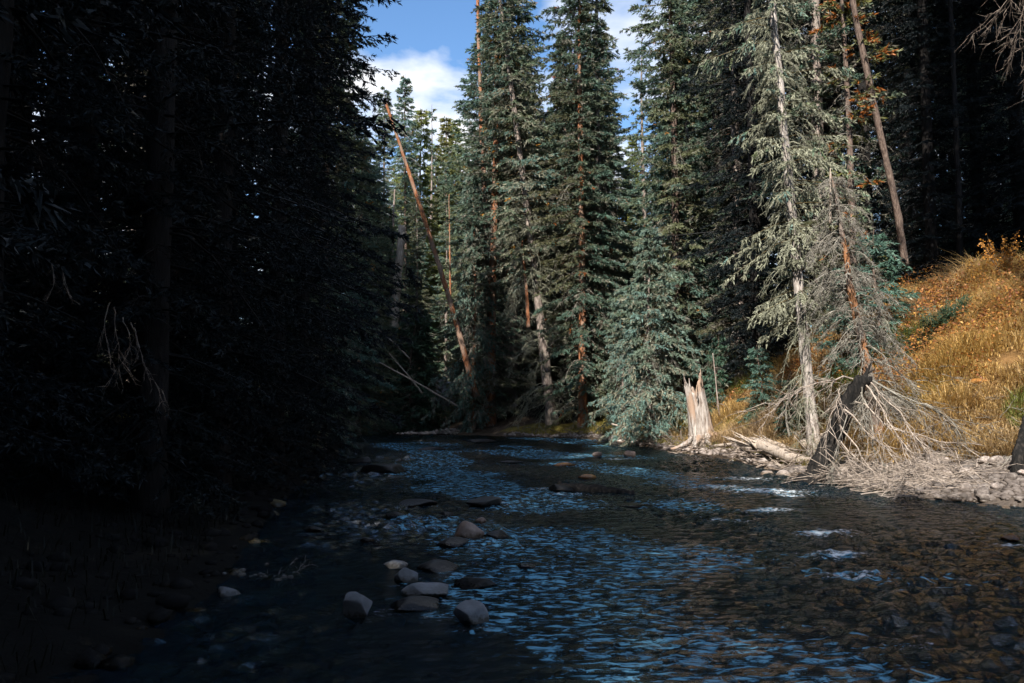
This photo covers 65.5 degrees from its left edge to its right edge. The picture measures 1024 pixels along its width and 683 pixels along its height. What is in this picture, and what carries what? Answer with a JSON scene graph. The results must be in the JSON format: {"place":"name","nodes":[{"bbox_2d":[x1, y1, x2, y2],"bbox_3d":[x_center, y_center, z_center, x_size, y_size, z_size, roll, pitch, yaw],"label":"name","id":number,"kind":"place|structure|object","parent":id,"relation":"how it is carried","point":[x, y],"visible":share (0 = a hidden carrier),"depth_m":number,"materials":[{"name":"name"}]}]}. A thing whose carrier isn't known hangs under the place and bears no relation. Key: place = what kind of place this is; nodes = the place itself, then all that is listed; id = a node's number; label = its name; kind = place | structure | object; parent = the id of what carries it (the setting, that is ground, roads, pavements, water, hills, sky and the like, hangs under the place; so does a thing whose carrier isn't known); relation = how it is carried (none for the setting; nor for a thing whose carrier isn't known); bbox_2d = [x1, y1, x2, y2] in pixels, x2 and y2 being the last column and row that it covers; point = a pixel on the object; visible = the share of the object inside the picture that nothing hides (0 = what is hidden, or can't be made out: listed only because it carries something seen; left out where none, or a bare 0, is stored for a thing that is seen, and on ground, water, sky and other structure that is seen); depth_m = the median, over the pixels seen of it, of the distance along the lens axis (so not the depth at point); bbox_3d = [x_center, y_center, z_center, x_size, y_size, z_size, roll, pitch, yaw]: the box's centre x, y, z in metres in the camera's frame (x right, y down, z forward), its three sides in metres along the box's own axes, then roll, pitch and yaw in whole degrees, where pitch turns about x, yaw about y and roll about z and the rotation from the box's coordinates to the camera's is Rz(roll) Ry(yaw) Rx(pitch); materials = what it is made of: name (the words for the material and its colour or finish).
{"place":"outdoors","nodes":[
{"label":"outdoors","id":0,"kind":"place"},
{"bbox_2d":[0,271,1023,682],"bbox_3d":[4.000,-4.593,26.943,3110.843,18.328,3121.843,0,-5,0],"label":"ground","id":1,"kind":"structure","parent":0,"point":[78,639],"depth_m":8.57,"materials":[{"name":"soil"}]},
{"bbox_2d":[26,26,143,380],"bbox_3d":[-12.221,-13.330,20.757,7.439,30.517,7.526,1,-5,-10],"label":"spruce tree","id":2,"kind":"object","parent":1,"relation":"on","point":[62,186],"visible":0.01,"depth_m":19.71,"materials":[{"name":"green plant"}]},
{"bbox_2d":[0,0,195,280],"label":"spruce tree","id":3,"kind":"object","parent":1,"relation":"on","point":[42,193],"visible":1,"depth_m":3.43,"materials":[{"name":"green plant"}]},
{"bbox_2d":[0,1,247,426],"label":"spruce tree","id":4,"kind":"object","parent":1,"relation":"on","point":[7,266],"visible":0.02,"depth_m":15.71,"materials":[{"name":"green plant"}]},
{"bbox_2d":[0,0,268,496],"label":"spruce tree","id":5,"kind":"object","parent":1,"relation":"on","point":[78,129],"visible":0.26,"depth_m":12.96,"materials":[{"name":"green plant"}]},
{"bbox_2d":[0,403,314,682],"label":"shade grass","id":6,"kind":"structure","parent":1,"relation":"on","point":[67,570],"depth_m":8.82,"materials":[{"name":"plant"}]},
{"bbox_2d":[0,0,323,502],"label":"spruce tree","id":7,"kind":"object","parent":1,"relation":"on","point":[25,233],"visible":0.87,"depth_m":9.81,"materials":[{"name":"green plant"}]},
{"bbox_2d":[98,302,140,397],"bbox_3d":[-4.715,0.119,9.566,0.528,1.189,0.371,3,-5,-30],"label":"hanging branch","id":8,"kind":"object","parent":7,"relation":"hanging from","point":[121,354],"visible":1,"depth_m":9.53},
{"bbox_2d":[29,0,304,459],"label":"spruce tree","id":9,"kind":"object","parent":1,"relation":"on","point":[173,277],"visible":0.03,"depth_m":18.64,"materials":[{"name":"green plant"}]},
{"bbox_2d":[0,448,334,682],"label":"shore rubble","id":10,"kind":"object","parent":1,"relation":"on","point":[88,658],"visible":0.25,"depth_m":7.50,"materials":[{"name":"stone"}]},
{"bbox_2d":[2,0,411,522],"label":"spruce tree","id":11,"kind":"object","parent":1,"relation":"on","point":[150,444],"visible":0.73,"depth_m":12.01,"materials":[{"name":"green plant"}]},
{"bbox_2d":[96,0,333,431],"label":"spruce tree","id":12,"kind":"object","parent":1,"relation":"on","point":[297,276],"depth_m":24.18,"materials":[{"name":"green plant"}]},
{"bbox_2d":[97,0,425,496],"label":"spruce tree","id":13,"kind":"object","parent":1,"relation":"on","point":[271,381],"visible":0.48,"depth_m":16.04,"materials":[{"name":"green plant"}]},
{"bbox_2d":[198,0,333,422],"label":"spruce tree","id":14,"kind":"object","parent":1,"relation":"on","point":[267,270],"visible":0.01,"depth_m":29.31,"materials":[{"name":"green plant"}]},
{"bbox_2d":[141,0,418,479],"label":"spruce tree","id":15,"kind":"object","parent":1,"relation":"on","point":[277,445],"visible":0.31,"depth_m":20.41,"materials":[{"name":"green plant"}]},
{"bbox_2d":[251,0,397,451],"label":"spruce tree","id":16,"kind":"object","parent":1,"relation":"on","point":[365,165],"visible":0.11,"depth_m":29.78,"materials":[{"name":"green plant"}]},
{"bbox_2d":[231,0,421,459],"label":"spruce tree","id":17,"kind":"object","parent":1,"relation":"on","point":[305,132],"visible":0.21,"depth_m":25.45,"materials":[{"name":"green plant"}]},
{"bbox_2d":[285,0,401,446],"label":"spruce tree","id":18,"kind":"object","parent":1,"relation":"on","point":[370,347],"visible":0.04,"depth_m":34.74,"materials":[{"name":"green plant"}]},
{"bbox_2d":[330,135,397,435],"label":"spruce tree","id":19,"kind":"object","parent":1,"relation":"on","point":[358,419],"visible":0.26,"depth_m":47.04,"materials":[{"name":"green plant"}]},
{"bbox_2d":[352,200,408,433],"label":"spruce tree","id":20,"kind":"object","parent":1,"relation":"on","point":[386,394],"visible":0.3,"depth_m":49.86,"materials":[{"name":"green plant"}]},
{"bbox_2d":[366,86,409,427],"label":"spruce tree","id":21,"kind":"object","parent":1,"relation":"on","point":[383,169],"visible":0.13,"depth_m":61.10,"materials":[{"name":"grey plant"}]},
{"bbox_2d":[378,206,413,428],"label":"spruce tree","id":22,"kind":"object","parent":1,"relation":"on","point":[390,362],"visible":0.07,"depth_m":58.12,"materials":[{"name":"green plant"}]},
{"bbox_2d":[385,225,408,327],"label":"dead snag","id":23,"kind":"object","parent":1,"relation":"on","point":[400,245],"visible":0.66,"depth_m":50.33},
{"bbox_2d":[380,76,431,422],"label":"spruce tree","id":24,"kind":"object","parent":1,"relation":"on","point":[404,202],"visible":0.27,"depth_m":66.89,"materials":[{"name":"green plant"}]},
{"bbox_2d":[378,310,445,432],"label":"fir tree","id":25,"kind":"object","parent":1,"relation":"on","point":[418,409],"visible":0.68,"depth_m":51.61,"materials":[{"name":"green plant"}]},
{"bbox_2d":[400,191,436,420],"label":"spruce tree","id":26,"kind":"object","parent":1,"relation":"on","point":[418,223],"visible":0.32,"depth_m":60.56,"materials":[{"name":"green plant"}]},
{"bbox_2d":[393,308,451,431],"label":"fir tree","id":27,"kind":"object","parent":1,"relation":"on","point":[422,310],"visible":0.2,"depth_m":53.87,"materials":[{"name":"green plant"}]},
{"bbox_2d":[370,102,479,397],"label":"leaning trunk","id":28,"kind":"object","parent":1,"relation":"on","point":[464,353],"visible":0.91,"depth_m":46.74,"materials":[{"name":"red plant"}]},
{"bbox_2d":[397,109,454,421],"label":"pine tree","id":29,"kind":"object","parent":1,"relation":"on","point":[424,167],"visible":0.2,"depth_m":70.92,"materials":[{"name":"green plant"}]},
{"bbox_2d":[423,108,440,299],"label":"spruce tree","id":30,"kind":"object","parent":1,"relation":"on","point":[430,114],"visible":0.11,"depth_m":81.61,"materials":[{"name":"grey plant"}]},
{"bbox_2d":[411,116,462,379],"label":"pine tree","id":31,"kind":"object","parent":1,"relation":"on","point":[442,140],"visible":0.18,"depth_m":72.99,"materials":[{"name":"green plant"}]},
{"bbox_2d":[425,166,461,424],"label":"spruce tree","id":32,"kind":"object","parent":1,"relation":"on","point":[439,317],"visible":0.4,"depth_m":62.42,"materials":[{"name":"green plant"}]},
{"bbox_2d":[419,170,498,433],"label":"spruce tree","id":33,"kind":"object","parent":1,"relation":"on","point":[464,398],"visible":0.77,"depth_m":47.59,"materials":[{"name":"green plant"}]},
{"bbox_2d":[429,35,508,416],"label":"spruce tree","id":34,"kind":"object","parent":1,"relation":"on","point":[469,133],"visible":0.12,"depth_m":58.40,"materials":[{"name":"green plant"}]},
{"bbox_2d":[437,0,542,429],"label":"spruce tree","id":35,"kind":"object","parent":1,"relation":"on","point":[493,406],"visible":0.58,"depth_m":48.19,"materials":[{"name":"green plant"}]},
{"bbox_2d":[462,0,578,432],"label":"spruce tree","id":36,"kind":"object","parent":1,"relation":"on","point":[505,31],"visible":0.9,"depth_m":46.48,"materials":[{"name":"green plant"}]},
{"bbox_2d":[475,0,571,417],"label":"spruce tree","id":37,"kind":"object","parent":1,"relation":"on","point":[539,49],"visible":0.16,"depth_m":51.19,"materials":[{"name":"green plant"}]},
{"bbox_2d":[496,89,560,397],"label":"spruce tree","id":38,"kind":"object","parent":1,"relation":"on","point":[521,366],"visible":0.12,"depth_m":54.66,"materials":[{"name":"green plant"}]},
{"bbox_2d":[518,31,616,378],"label":"spruce tree","id":39,"kind":"object","parent":1,"relation":"on","point":[553,359],"visible":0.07,"depth_m":54.28,"materials":[{"name":"green plant"}]},
{"bbox_2d":[186,450,950,620],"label":"river bed cobbles","id":40,"kind":"object","parent":1,"relation":"on","point":[274,503],"visible":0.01,"depth_m":10.39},
{"bbox_2d":[527,0,658,432],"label":"spruce tree","id":41,"kind":"object","parent":1,"relation":"on","point":[580,181],"visible":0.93,"depth_m":44.89,"materials":[{"name":"green plant"}]},
{"bbox_2d":[512,422,685,448],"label":"bank roots","id":42,"kind":"object","parent":1,"relation":"hanging from","point":[648,440],"visible":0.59,"depth_m":34.94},
{"bbox_2d":[553,0,649,408],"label":"spruce tree","id":43,"kind":"object","parent":1,"relation":"on","point":[602,36],"visible":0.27,"depth_m":47.82,"materials":[{"name":"green plant"}]},
{"bbox_2d":[569,85,640,349],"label":"spruce tree","id":44,"kind":"object","parent":1,"relation":"on","point":[622,175],"visible":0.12,"depth_m":55.90,"materials":[{"name":"green plant"}]},
{"bbox_2d":[581,288,637,431],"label":"fir tree","id":45,"kind":"object","parent":1,"relation":"on","point":[617,327],"visible":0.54,"depth_m":40.83,"materials":[{"name":"green plant"}]},
{"bbox_2d":[616,169,642,350],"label":"spruce tree","id":46,"kind":"object","parent":1,"relation":"on","point":[625,217],"visible":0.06,"depth_m":57.71,"materials":[{"name":"green plant"}]},
{"bbox_2d":[621,40,659,369],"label":"spruce tree","id":47,"kind":"object","parent":1,"relation":"on","point":[639,152],"visible":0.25,"depth_m":51.11,"materials":[{"name":"green plant"}]},
{"bbox_2d":[502,431,788,470],"bbox_3d":[5.228,4.319,33.758,4.354,0.739,24.598,1,-5,-18],"label":"bank rubble","id":48,"kind":"object","parent":1,"relation":"on","point":[709,451],"visible":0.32,"depth_m":29.24,"materials":[{"name":"stone"}]},
{"bbox_2d":[596,226,705,446],"bbox_3d":[6.247,0.067,34.196,5.443,10.370,4.096,-1,-5,7],"label":"fir tree","id":49,"kind":"object","parent":1,"relation":"on","point":[645,395],"visible":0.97,"depth_m":34.25,"materials":[{"name":"green plant"}]},
{"bbox_2d":[629,58,685,353],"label":"spruce tree","id":50,"kind":"object","parent":1,"relation":"on","point":[654,152],"visible":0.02,"depth_m":53.19,"materials":[{"name":"green plant"}]},
{"bbox_2d":[607,0,734,420],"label":"spruce tree","id":51,"kind":"object","parent":1,"relation":"on","point":[672,68],"visible":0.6,"depth_m":39.83,"materials":[{"name":"green plant"}]},
{"bbox_2d":[638,0,729,387],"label":"spruce tree","id":52,"kind":"object","parent":1,"relation":"on","point":[692,384],"visible":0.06,"depth_m":44.70,"materials":[{"name":"green plant"}]},
{"bbox_2d":[671,369,719,453],"bbox_3d":[7.552,2.606,29.162,3.452,3.234,1.707,-1,-5,9],"label":"tree stump","id":53,"kind":"object","parent":1,"relation":"on","point":[699,417],"visible":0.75,"depth_m":29.27,"materials":[{"name":"brown wood"}]},
{"bbox_2d":[652,0,775,389],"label":"spruce tree","id":54,"kind":"object","parent":1,"relation":"on","point":[706,99],"visible":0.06,"depth_m":42.21,"materials":[{"name":"green plant"}]},
{"bbox_2d":[697,335,734,415],"bbox_3d":[8.477,1.608,32.933,1.961,3.932,1.603,4,-6,-44],"label":"fir tree","id":55,"kind":"object","parent":1,"relation":"on","point":[722,381],"visible":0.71,"depth_m":32.87,"materials":[{"name":"green plant"}]},
{"bbox_2d":[675,0,789,388],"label":"spruce tree","id":56,"kind":"object","parent":1,"relation":"on","point":[719,324],"visible":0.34,"depth_m":37.60,"materials":[{"name":"green plant"}]},
{"bbox_2d":[650,0,829,386],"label":"spruce tree","id":57,"kind":"object","parent":1,"relation":"on","point":[754,333],"visible":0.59,"depth_m":33.32,"materials":[{"name":"green plant"}]},
{"bbox_2d":[667,434,813,470],"bbox_3d":[7.109,3.506,25.187,1.837,1.073,10.004,1,-5,-7],"label":"driftwood tangle","id":58,"kind":"object","parent":1,"relation":"on","point":[749,453],"visible":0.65,"depth_m":23.93,"materials":[{"name":"wood"}]},
{"bbox_2d":[517,348,972,465],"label":"bank grass","id":59,"kind":"structure","parent":1,"relation":"on","point":[591,427],"depth_m":30.64,"materials":[{"name":"plant"}]},
{"bbox_2d":[736,345,781,423],"bbox_3d":[8.898,1.536,28.510,2.037,2.860,1.666,4,-6,-41],"label":"fir tree","id":60,"kind":"object","parent":1,"relation":"on","point":[755,384],"visible":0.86,"depth_m":28.40,"materials":[{"name":"green plant"}]},
{"bbox_2d":[722,431,810,464],"bbox_3d":[7.917,3.059,21.332,1.019,1.170,6.783,1,-5,-18],"label":"driftwood log","id":61,"kind":"object","parent":1,"relation":"on","point":[776,452],"visible":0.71,"depth_m":23.02,"materials":[{"name":"wood"}]},
{"bbox_2d":[695,0,873,456],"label":"spruce tree","id":62,"kind":"object","parent":1,"relation":"on","point":[793,262],"visible":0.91,"depth_m":21.51,"materials":[{"name":"green plant"}]},
{"bbox_2d":[768,379,804,437],"bbox_3d":[8.701,2.185,24.881,1.249,2.145,1.528,1,-5,-9],"label":"fir tree","id":63,"kind":"object","parent":1,"relation":"on","point":[791,412],"visible":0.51,"depth_m":24.84,"materials":[{"name":"green plant"}]},
{"bbox_2d":[725,0,884,351],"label":"spruce tree","id":64,"kind":"object","parent":1,"relation":"on","point":[799,178],"visible":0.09,"depth_m":36.49,"materials":[{"name":"green plant"}]},
{"bbox_2d":[739,0,904,355],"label":"spruce tree","id":65,"kind":"object","parent":1,"relation":"on","point":[827,38],"visible":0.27,"depth_m":31.40,"materials":[{"name":"green plant"}]},
{"bbox_2d":[657,234,1023,463],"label":"golden grass","id":66,"kind":"structure","parent":1,"relation":"on","point":[1001,448],"depth_m":20.66,"materials":[{"name":"plant"}]},
{"bbox_2d":[763,0,917,293],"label":"spruce tree","id":67,"kind":"object","parent":1,"relation":"on","point":[834,95],"visible":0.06,"depth_m":38.57,"materials":[{"name":"green plant"}]},
{"bbox_2d":[798,0,902,332],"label":"pine tree","id":68,"kind":"object","parent":1,"relation":"on","point":[829,16],"visible":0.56,"depth_m":29.50,"materials":[{"name":"green plant"}]},
{"bbox_2d":[811,266,891,385],"bbox_3d":[11.307,-0.546,26.602,2.498,4.290,3.056,3,-6,-36],"label":"fir tree","id":69,"kind":"object","parent":1,"relation":"on","point":[838,360],"visible":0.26,"depth_m":26.55,"materials":[{"name":"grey plant"}]},
{"bbox_2d":[714,360,1014,486],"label":"exposed roots","id":70,"kind":"object","parent":1,"relation":"on","point":[833,436],"visible":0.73,"depth_m":17.62,"materials":[{"name":"grey plant"}]},
{"bbox_2d":[800,168,930,465],"bbox_3d":[9.103,-0.535,20.567,3.185,7.692,3.495,-2,-5,26],"label":"dead spruce","id":71,"kind":"object","parent":1,"relation":"on","point":[860,335],"visible":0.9,"depth_m":20.18,"materials":[{"name":"wood"}]},
{"bbox_2d":[820,0,916,294],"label":"spruce tree","id":72,"kind":"object","parent":1,"relation":"on","point":[860,87],"visible":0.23,"depth_m":33.62,"materials":[{"name":"green plant"}]},
{"bbox_2d":[719,245,1023,423],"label":"rusty undergrowth","id":73,"kind":"object","parent":1,"relation":"on","point":[945,279],"visible":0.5,"depth_m":22.91,"materials":[{"name":"orange plant"}]},
{"bbox_2d":[849,0,908,266],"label":"leaning trunk","id":74,"kind":"object","parent":1,"relation":"on","point":[898,217],"visible":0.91,"depth_m":29.10,"materials":[{"name":"brown plant"}]},
{"bbox_2d":[827,230,935,374],"bbox_3d":[11.878,-1.269,25.676,3.438,4.826,2.811,-3,-6,35],"label":"fir tree","id":75,"kind":"object","parent":1,"relation":"on","point":[874,252],"visible":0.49,"depth_m":25.54,"materials":[{"name":"green plant"}]},
{"bbox_2d":[771,434,1021,498],"bbox_3d":[7.951,2.838,17.181,3.138,1.991,5.986,1,-5,-12],"label":"brush pile","id":76,"kind":"object","parent":1,"relation":"on","point":[891,480],"visible":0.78,"depth_m":16.25,"materials":[{"name":"wood"}]},
{"bbox_2d":[774,403,1023,506],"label":"gravel","id":77,"kind":"structure","parent":1,"relation":"on","point":[1010,488],"depth_m":15.55,"materials":[{"name":"gravel"}]},
{"bbox_2d":[843,0,966,287],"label":"spruce tree","id":78,"kind":"object","parent":1,"relation":"on","point":[906,144],"visible":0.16,"depth_m":34.64,"materials":[{"name":"green plant"}]},
{"bbox_2d":[842,0,970,285],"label":"spruce tree","id":79,"kind":"object","parent":1,"relation":"on","point":[882,87],"visible":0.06,"depth_m":42.89,"materials":[{"name":"green plant"}]},
{"bbox_2d":[885,305,960,365],"bbox_3d":[11.975,-0.144,23.397,2.094,1.862,2.438,0,-5,0],"label":"juniper bush","id":80,"kind":"object","parent":1,"relation":"on","point":[945,316],"visible":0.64,"depth_m":22.96,"materials":[{"name":"green plant"}]},
{"bbox_2d":[835,0,1017,287],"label":"spruce tree","id":81,"kind":"object","parent":1,"relation":"on","point":[930,237],"visible":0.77,"depth_m":30.53,"materials":[{"name":"green plant"}]},
{"bbox_2d":[853,348,1023,466],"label":"slope litter","id":82,"kind":"object","parent":1,"relation":"on","point":[951,411],"visible":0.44,"depth_m":18.51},
{"bbox_2d":[894,0,994,271],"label":"spruce tree","id":83,"kind":"object","parent":1,"relation":"on","point":[949,66],"visible":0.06,"depth_m":37.74,"materials":[{"name":"green plant"}]},
{"bbox_2d":[867,0,1023,280],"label":"spruce tree","id":84,"kind":"object","parent":1,"relation":"on","point":[980,191],"visible":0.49,"depth_m":31.45,"materials":[{"name":"green plant"}]},
{"bbox_2d":[948,0,973,269],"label":"bare trunk","id":85,"kind":"object","parent":1,"relation":"on","point":[958,189],"visible":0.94,"depth_m":29.62,"materials":[{"name":"brown plant"}]},
{"bbox_2d":[932,0,1023,262],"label":"spruce tree","id":86,"kind":"object","parent":1,"relation":"on","point":[1014,190],"visible":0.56,"depth_m":30.65,"materials":[{"name":"green plant"}]},
{"bbox_2d":[932,0,1023,260],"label":"spruce tree","id":87,"kind":"object","parent":1,"relation":"on","point":[982,125],"visible":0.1,"depth_m":36.72,"materials":[{"name":"green plant"}]},
{"bbox_2d":[947,0,1023,258],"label":"spruce tree","id":88,"kind":"object","parent":1,"relation":"on","point":[1014,165],"visible":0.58,"depth_m":29.82,"materials":[{"name":"green plant"}]},
{"bbox_2d":[977,230,1021,276],"bbox_3d":[14.495,-2.511,23.541,1.415,1.378,1.210,2,-5,-26],"label":"leafy plant","id":89,"kind":"object","parent":1,"relation":"on","point":[1002,261],"visible":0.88,"depth_m":23.39,"materials":[{"name":"brown plant"}]},
{"bbox_2d":[1011,415,1023,475],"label":"dead snag","id":90,"kind":"object","parent":1,"relation":"on","point":[1018,455],"visible":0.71,"depth_m":15.36,"materials":[{"name":"wood"}]},
{"bbox_2d":[32,0,1022,325],"label":"sky","id":91,"kind":"structure","parent":0,"point":[433,36],"materials":[{"name":"blue"}]},
{"bbox_2d":[48,426,1023,682],"bbox_3d":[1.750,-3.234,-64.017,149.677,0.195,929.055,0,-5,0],"label":"river","id":92,"kind":"structure","parent":0,"point":[708,570],"depth_m":8.10,"materials":[{"name":"liquid"}]},
{"bbox_2d":[342,591,371,618],"bbox_3d":[-1.310,2.267,6.747,0.227,0.268,0.204,-2,-5,28],"label":"river rock","id":93,"kind":"object","parent":92,"relation":"on","point":[356,604],"visible":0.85,"depth_m":6.68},
{"bbox_2d":[360,463,405,473],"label":"river rock","id":94,"kind":"object","parent":92,"relation":"on","point":[382,468],"visible":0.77,"depth_m":20.82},
{"bbox_2d":[389,596,438,610],"bbox_3d":[-0.864,2.331,7.087,0.421,0.132,0.334,2,-5,-19],"label":"river rock","id":95,"kind":"object","parent":92,"relation":"on","point":[414,603],"visible":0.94,"depth_m":6.99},
{"bbox_2d":[401,582,448,596],"bbox_3d":[-0.822,2.369,7.530,0.457,0.145,0.326,0,-5,0],"label":"river rock","id":96,"kind":"object","parent":92,"relation":"on","point":[432,589],"visible":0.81,"depth_m":7.49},
{"bbox_2d":[416,559,459,571],"bbox_3d":[-0.785,2.465,8.695,0.410,0.152,0.402,4,-6,-42],"label":"river rock","id":97,"kind":"object","parent":92,"relation":"on","point":[436,565],"visible":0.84,"depth_m":8.62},
{"bbox_2d":[454,521,484,538],"bbox_3d":[-0.590,2.610,10.819,0.436,0.357,0.322,0,-5,0],"label":"river rock","id":98,"kind":"object","parent":92,"relation":"on","point":[465,529],"visible":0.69,"depth_m":10.71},
{"bbox_2d":[453,599,488,624],"bbox_3d":[-0.340,2.262,6.559,0.299,0.242,0.167,0,-5,0],"label":"river rock","id":99,"kind":"object","parent":92,"relation":"on","point":[470,612],"visible":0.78,"depth_m":6.54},
{"bbox_2d":[454,577,496,588],"bbox_3d":[-0.362,2.400,7.885,0.412,0.131,0.299,1,-5,-15],"label":"river rock","id":100,"kind":"object","parent":92,"relation":"on","point":[472,583],"visible":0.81,"depth_m":7.80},
{"bbox_2d":[555,480,634,493],"bbox_3d":[1.705,3.082,16.408,1.720,0.418,0.343,-2,-5,19],"label":"sunken log","id":101,"kind":"object","parent":92,"relation":"on","point":[592,488],"visible":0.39,"depth_m":16.36,"materials":[{"name":"wood"}]},
{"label":"spruce tree","id":102,"kind":"object","parent":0,"visible":0},
{"bbox_2d":[963,0,1023,106],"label":"hanging branch","id":103,"kind":"object","parent":102,"relation":"hanging from","point":[995,16],"visible":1,"depth_m":13.76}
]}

